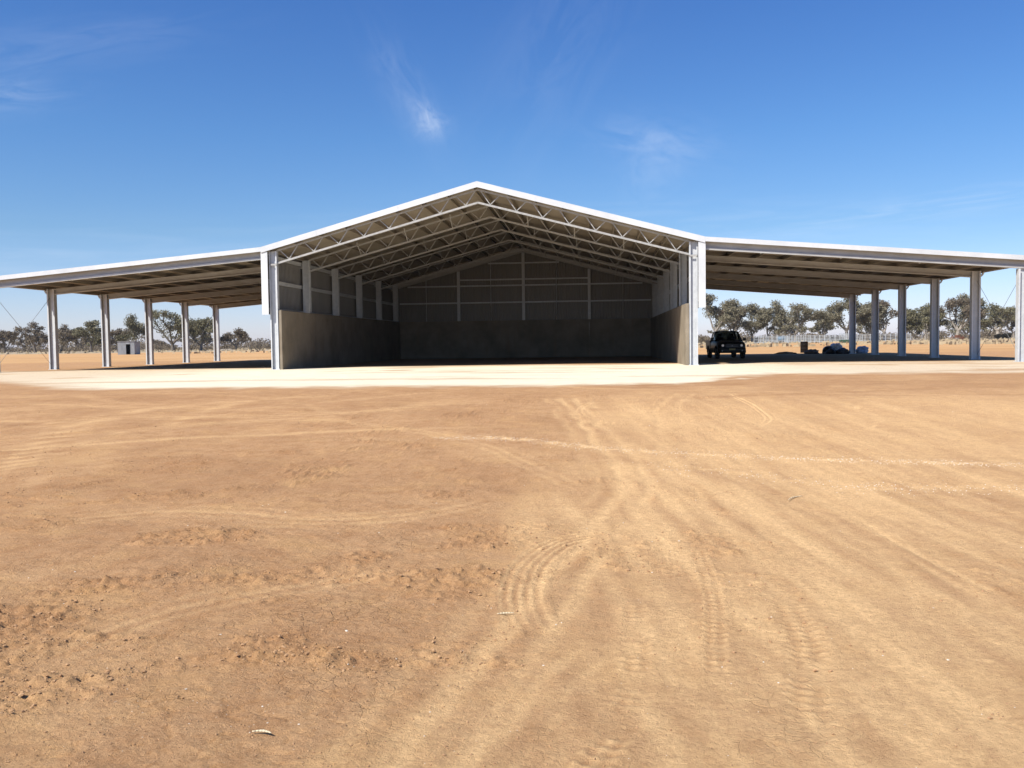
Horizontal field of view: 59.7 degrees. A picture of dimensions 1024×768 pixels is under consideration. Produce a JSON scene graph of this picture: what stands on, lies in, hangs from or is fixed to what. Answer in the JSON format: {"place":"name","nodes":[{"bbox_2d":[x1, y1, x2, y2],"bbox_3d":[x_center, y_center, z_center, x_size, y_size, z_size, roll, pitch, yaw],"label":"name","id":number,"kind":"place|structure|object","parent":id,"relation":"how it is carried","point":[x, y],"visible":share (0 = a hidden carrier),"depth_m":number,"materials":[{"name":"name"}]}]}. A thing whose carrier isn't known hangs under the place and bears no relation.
{"place":"outdoors","nodes":[
{"label":"outdoors","id":0,"kind":"place"},
{"bbox_2d":[1,338,1014,353],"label":"dry grass","id":1,"kind":"structure","parent":0,"point":[951,341],"depth_m":179.18,"materials":[{"name":"plant"}]},
{"bbox_2d":[0,337,1023,767],"bbox_3d":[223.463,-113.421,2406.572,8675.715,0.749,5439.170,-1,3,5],"label":"ground","id":2,"kind":"structure","parent":0,"point":[414,425],"depth_m":6.59,"materials":[{"name":"orange soil"}]},
{"bbox_2d":[0,330,19,352],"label":"gum tree","id":3,"kind":"object","parent":2,"relation":"on","point":[8,336],"visible":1,"depth_m":299.08,"materials":[{"name":"green plant"}]},
{"bbox_2d":[11,335,39,347],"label":"gum tree","id":4,"kind":"object","parent":2,"relation":"on","point":[20,342],"visible":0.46,"depth_m":385.25,"materials":[{"name":"green plant"}]},
{"bbox_2d":[13,321,47,352],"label":"gum tree","id":5,"kind":"object","parent":2,"relation":"on","point":[36,332],"visible":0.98,"depth_m":298.49,"materials":[{"name":"green plant"}]},
{"bbox_2d":[58,324,79,351],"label":"gum tree","id":6,"kind":"object","parent":2,"relation":"on","point":[64,335],"visible":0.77,"depth_m":299.56,"materials":[{"name":"green plant"}]},
{"bbox_2d":[71,336,91,347],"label":"gum tree","id":7,"kind":"object","parent":2,"relation":"on","point":[81,341],"visible":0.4,"depth_m":392.44,"materials":[{"name":"green plant"}]},
{"bbox_2d":[71,320,100,351],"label":"gum tree","id":8,"kind":"object","parent":2,"relation":"on","point":[93,328],"visible":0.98,"depth_m":297.48,"materials":[{"name":"green plant"}]},
{"bbox_2d":[85,335,101,351],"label":"gum tree","id":9,"kind":"object","parent":2,"relation":"on","point":[98,342],"visible":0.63,"depth_m":315.94,"materials":[{"name":"green plant"}]},
{"bbox_2d":[99,328,131,351],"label":"gum tree","id":10,"kind":"object","parent":2,"relation":"on","point":[116,332],"visible":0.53,"depth_m":301.88,"materials":[{"name":"green plant"}]},
{"bbox_2d":[117,341,139,354],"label":"tin shed","id":11,"kind":"structure","parent":2,"relation":"on","point":[128,347],"depth_m":168.40,"materials":[{"name":"white metal"}]},
{"bbox_2d":[113,313,144,340],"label":"gum tree","id":12,"kind":"object","parent":2,"relation":"on","point":[131,325],"visible":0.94,"depth_m":298.92,"materials":[{"name":"green plant"}]},
{"bbox_2d":[139,335,165,344],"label":"gum tree","id":13,"kind":"object","parent":2,"relation":"on","point":[156,342],"visible":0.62,"depth_m":387.34,"materials":[{"name":"green plant"}]},
{"bbox_2d":[137,309,202,349],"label":"gum tree","id":14,"kind":"object","parent":2,"relation":"on","point":[177,322],"visible":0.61,"depth_m":295.10,"materials":[{"name":"green plant"}]},
{"bbox_2d":[176,317,212,350],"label":"gum tree","id":15,"kind":"object","parent":2,"relation":"on","point":[201,324],"visible":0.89,"depth_m":299.40,"materials":[{"name":"green plant"}]},
{"bbox_2d":[177,334,212,346],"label":"gum tree","id":16,"kind":"object","parent":2,"relation":"on","point":[210,340],"visible":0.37,"depth_m":392.25,"materials":[{"name":"green plant"}]},
{"bbox_2d":[220,327,248,348],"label":"gum tree","id":17,"kind":"object","parent":2,"relation":"on","point":[226,336],"visible":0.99,"depth_m":305.47,"materials":[{"name":"green plant"}]},
{"bbox_2d":[220,331,251,345],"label":"gum tree","id":18,"kind":"object","parent":2,"relation":"on","point":[243,341],"visible":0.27,"depth_m":386.98,"materials":[{"name":"green plant"}]},
{"bbox_2d":[252,729,270,732],"bbox_3d":[-1.038,1.445,3.711,0.087,0.011,0.020,0,3,11],"label":"dry twig","id":19,"kind":"object","parent":2,"relation":"on","point":[263,731],"visible":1,"depth_m":3.71,"materials":[{"name":"beige wood"}]},
{"bbox_2d":[0,328,1007,349],"bbox_3d":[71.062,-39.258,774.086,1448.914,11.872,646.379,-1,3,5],"label":"distant woodland","id":20,"kind":"object","parent":2,"relation":"on","point":[269,341],"visible":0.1,"depth_m":672.65,"materials":[{"name":"plant"}]},
{"bbox_2d":[0,331,1011,351],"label":"scrub understorey","id":21,"kind":"object","parent":2,"relation":"on","point":[114,347],"visible":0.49,"depth_m":337.98,"materials":[{"name":"brown plant"}]},
{"bbox_2d":[0,385,1023,733],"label":"soil clods","id":22,"kind":"object","parent":2,"relation":"on","point":[22,693],"visible":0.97,"depth_m":5.47,"materials":[{"name":"brown soil"}]},
{"bbox_2d":[0,479,1023,767],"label":"soil crumbs","id":23,"kind":"object","parent":2,"relation":"on","point":[376,653],"visible":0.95,"depth_m":4.55,"materials":[{"name":"brown soil"}]},
{"bbox_2d":[0,181,1023,371],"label":"open sided shed","id":24,"kind":"structure","parent":2,"relation":"on","point":[476,269],"depth_m":50.67,"materials":[{"name":"metal"}]},
{"bbox_2d":[15,387,1023,767],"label":"pale pebbles","id":25,"kind":"object","parent":2,"relation":"on","point":[543,665],"visible":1,"depth_m":5.00,"materials":[{"name":"stone"}]},
{"bbox_2d":[702,293,744,335],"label":"gum tree","id":26,"kind":"object","parent":2,"relation":"on","point":[731,310],"visible":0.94,"depth_m":294.40,"materials":[{"name":"green plant"}]},
{"bbox_2d":[423,435,1023,498],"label":"gravel windrow","id":27,"kind":"object","parent":2,"relation":"on","point":[777,460],"visible":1,"depth_m":10.78,"materials":[{"name":"gravel"}]},
{"bbox_2d":[707,319,743,333],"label":"gum tree","id":28,"kind":"object","parent":2,"relation":"on","point":[711,331],"visible":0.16,"depth_m":380.43,"materials":[{"name":"green plant"}]},
{"bbox_2d":[706,331,745,358],"bbox_3d":[12.764,-2.358,53.338,2.038,1.629,4.616,-1,3,4],"label":"ute","id":29,"kind":"object","parent":2,"relation":"on","point":[731,342],"visible":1,"depth_m":52.05,"materials":[{"name":"paint"}]},
{"bbox_2d":[716,304,746,330],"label":"gum tree","id":30,"kind":"object","parent":2,"relation":"on","point":[733,326],"visible":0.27,"depth_m":303.55,"materials":[{"name":"green plant"}]},
{"bbox_2d":[739,302,771,341],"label":"gum tree","id":31,"kind":"object","parent":2,"relation":"on","point":[758,324],"visible":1,"depth_m":297.69,"materials":[{"name":"green plant"}]},
{"bbox_2d":[754,299,787,341],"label":"gum tree","id":32,"kind":"object","parent":2,"relation":"on","point":[778,316],"visible":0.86,"depth_m":296.14,"materials":[{"name":"green plant"}]},
{"bbox_2d":[774,352,796,353],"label":"dirt mound","id":33,"kind":"object","parent":2,"relation":"on","point":[785,353],"visible":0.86,"depth_m":65.45,"materials":[{"name":"soil"}]},
{"bbox_2d":[754,335,829,342],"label":"stock yard fence","id":34,"kind":"object","parent":2,"relation":"on","point":[791,340],"visible":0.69,"depth_m":232.59,"materials":[{"name":"metal"}]},
{"bbox_2d":[777,315,808,335],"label":"gum tree","id":35,"kind":"object","parent":2,"relation":"on","point":[802,328],"visible":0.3,"depth_m":378.90,"materials":[{"name":"green plant"}]},
{"bbox_2d":[771,302,828,339],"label":"gum tree","id":36,"kind":"object","parent":2,"relation":"on","point":[807,313],"visible":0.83,"depth_m":297.16,"materials":[{"name":"green plant"}]},
{"bbox_2d":[759,334,862,342],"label":"stock yard fence","id":37,"kind":"object","parent":2,"relation":"on","point":[803,339],"visible":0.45,"depth_m":250.43,"materials":[{"name":"metal"}]},
{"bbox_2d":[804,349,818,353],"bbox_3d":[21.606,-2.341,64.348,1.118,0.363,0.778,-1,3,-16],"label":"sack","id":38,"kind":"object","parent":2,"relation":"on","point":[812,351],"visible":0.88,"depth_m":64.12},
{"bbox_2d":[808,323,835,334],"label":"gum tree","id":39,"kind":"object","parent":2,"relation":"on","point":[816,328],"visible":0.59,"depth_m":377.60,"materials":[{"name":"green plant"}]},
{"bbox_2d":[811,311,842,340],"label":"gum tree","id":40,"kind":"object","parent":2,"relation":"on","point":[823,327],"visible":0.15,"depth_m":304.57,"materials":[{"name":"green plant"}]},
{"bbox_2d":[822,346,835,353],"bbox_3d":[22.482,-2.402,62.979,1.006,0.588,0.922,-1,3,5],"label":"rubbish bag","id":41,"kind":"object","parent":2,"relation":"on","point":[828,350],"visible":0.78,"depth_m":62.81,"materials":[{"name":"black plastic"}]},
{"bbox_2d":[830,343,842,349],"bbox_3d":[23.232,-2.554,63.988,0.949,0.778,0.733,1,3,39],"label":"rubbish bag","id":42,"kind":"object","parent":2,"relation":"on","point":[836,346],"visible":0.34,"depth_m":63.70,"materials":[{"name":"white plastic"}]},
{"bbox_2d":[835,347,849,353],"bbox_3d":[23.244,-2.344,62.895,0.913,0.460,0.837,-2,3,-24],"label":"rubbish bag","id":43,"kind":"object","parent":2,"relation":"on","point":[843,350],"visible":0.94,"depth_m":62.66,"materials":[{"name":"black plastic"}]},
{"bbox_2d":[820,297,870,338],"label":"gum tree","id":44,"kind":"object","parent":2,"relation":"on","point":[836,310],"visible":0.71,"depth_m":297.03,"materials":[{"name":"green plant"}]},
{"bbox_2d":[856,346,868,352],"bbox_3d":[25.128,-2.469,64.014,0.878,0.557,0.778,2,3,40],"label":"rubbish bag","id":45,"kind":"object","parent":2,"relation":"on","point":[861,349],"visible":0.82,"depth_m":63.78,"materials":[{"name":"blue plastic"}]},
{"bbox_2d":[831,334,910,340],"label":"stock yard fence","id":46,"kind":"object","parent":2,"relation":"on","point":[880,337],"visible":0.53,"depth_m":233.65,"materials":[{"name":"metal"}]},
{"bbox_2d":[856,318,885,335],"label":"gum tree","id":47,"kind":"object","parent":2,"relation":"on","point":[859,328],"visible":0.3,"depth_m":380.65,"materials":[{"name":"green plant"}]},
{"bbox_2d":[857,301,887,339],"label":"gum tree","id":48,"kind":"object","parent":2,"relation":"on","point":[882,312],"visible":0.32,"depth_m":298.19,"materials":[{"name":"green plant"}]},
{"bbox_2d":[865,299,897,340],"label":"gum tree","id":49,"kind":"object","parent":2,"relation":"on","point":[890,312],"visible":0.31,"depth_m":300.44,"materials":[{"name":"green plant"}]},
{"bbox_2d":[897,317,927,338],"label":"gum tree","id":50,"kind":"object","parent":2,"relation":"on","point":[911,331],"visible":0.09,"depth_m":375.98,"materials":[{"name":"green plant"}]},
{"bbox_2d":[906,308,923,337],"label":"gum tree","id":51,"kind":"object","parent":2,"relation":"on","point":[910,318],"visible":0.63,"depth_m":301.63,"materials":[{"name":"green plant"}]},
{"bbox_2d":[906,303,945,339],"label":"gum tree","id":52,"kind":"object","parent":2,"relation":"on","point":[924,311],"visible":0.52,"depth_m":298.25,"materials":[{"name":"green plant"}]},
{"bbox_2d":[914,312,950,334],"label":"gum tree","id":53,"kind":"object","parent":2,"relation":"on","point":[946,322],"visible":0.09,"depth_m":306.43,"materials":[{"name":"green plant"}]},
{"bbox_2d":[929,297,987,338],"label":"gum tree","id":54,"kind":"object","parent":2,"relation":"on","point":[952,304],"visible":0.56,"depth_m":297.92,"materials":[{"name":"green plant"}]},
{"bbox_2d":[944,314,984,334],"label":"gum tree","id":55,"kind":"object","parent":2,"relation":"on","point":[966,328],"visible":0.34,"depth_m":372.87,"materials":[{"name":"green plant"}]},
{"bbox_2d":[956,293,990,326],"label":"gum tree","id":56,"kind":"object","parent":2,"relation":"on","point":[965,296],"visible":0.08,"depth_m":305.03,"materials":[{"name":"green plant"}]},
{"bbox_2d":[981,321,1008,336],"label":"gum tree","id":57,"kind":"object","parent":2,"relation":"on","point":[985,329],"visible":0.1,"depth_m":376.99,"materials":[{"name":"green plant"}]},
{"bbox_2d":[980,302,1015,338],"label":"gum tree","id":58,"kind":"object","parent":2,"relation":"on","point":[997,309],"visible":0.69,"depth_m":294.93,"materials":[{"name":"green plant"}]},
{"bbox_2d":[987,309,1014,338],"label":"gum tree","id":59,"kind":"object","parent":2,"relation":"on","point":[1012,326],"visible":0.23,"depth_m":299.30,"materials":[{"name":"green plant"}]},
{"bbox_2d":[1000,333,1011,338],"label":"dark bush","id":60,"kind":"object","parent":2,"relation":"on","point":[1004,335],"visible":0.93,"depth_m":270.95,"materials":[{"name":"green plant"}]},
{"bbox_2d":[0,0,1023,348],"label":"sky","id":61,"kind":"structure","parent":0,"point":[131,130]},
{"bbox_2d":[800,341,807,352],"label":"oil drum","id":62,"kind":"object","parent":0,"point":[803,346],"visible":0.89,"depth_m":70.21,"materials":[{"name":"paint"}]}
]}

